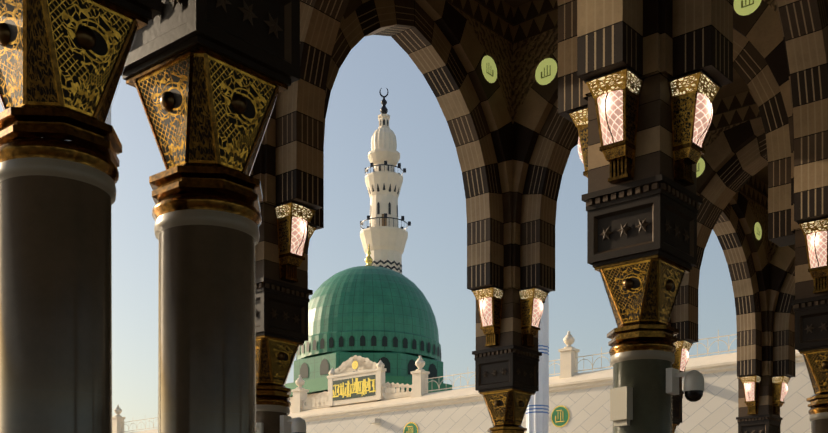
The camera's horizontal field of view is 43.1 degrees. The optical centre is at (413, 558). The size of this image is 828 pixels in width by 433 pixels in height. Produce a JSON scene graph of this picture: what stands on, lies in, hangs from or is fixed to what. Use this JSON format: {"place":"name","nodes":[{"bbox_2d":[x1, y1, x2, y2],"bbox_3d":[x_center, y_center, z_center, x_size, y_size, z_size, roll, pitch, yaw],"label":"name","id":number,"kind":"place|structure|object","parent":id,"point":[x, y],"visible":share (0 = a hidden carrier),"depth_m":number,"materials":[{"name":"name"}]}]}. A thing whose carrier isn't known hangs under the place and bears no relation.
{"place":"outdoors","nodes":[
{"label":"outdoors","id":0,"kind":"place"},
{"bbox_2d":[114,97,574,416],"bbox_3d":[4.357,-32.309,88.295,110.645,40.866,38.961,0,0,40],"label":"finials","id":1,"kind":"object","parent":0,"point":[568,339],"visible":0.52,"depth_m":73.45,"materials":[{"name":"white paint"}]},
{"bbox_2d":[0,35,736,432],"label":"sky","id":2,"kind":"structure","parent":0,"point":[432,197],"materials":[{"name":"blue"}]},
{"bbox_2d":[0,0,827,432],"bbox_3d":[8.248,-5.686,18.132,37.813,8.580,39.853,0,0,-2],"label":"arcade","id":3,"kind":"object","parent":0,"point":[674,156],"visible":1,"depth_m":14.64,"materials":[{"name":"stone"}]},
{"bbox_2d":[0,23,827,432],"bbox_3d":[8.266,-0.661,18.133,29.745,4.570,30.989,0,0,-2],"label":"columns","id":4,"kind":"structure","parent":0,"point":[54,293],"depth_m":6.00,"materials":[{"name":"grey stone"}]},
{"bbox_2d":[68,88,814,432],"bbox_3d":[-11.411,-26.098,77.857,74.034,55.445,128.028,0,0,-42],"label":"mosque","id":5,"kind":"structure","parent":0,"point":[364,320],"depth_m":70.53,"materials":[{"name":"white paint"},{"name":"green paint"},{"name":"gold"}]},
{"bbox_2d":[503,0,767,184],"bbox_3d":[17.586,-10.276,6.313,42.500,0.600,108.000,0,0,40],"label":"ceiling","id":6,"kind":"structure","parent":0,"point":[738,85],"depth_m":22.27,"materials":[{"name":"stone"}]}
]}

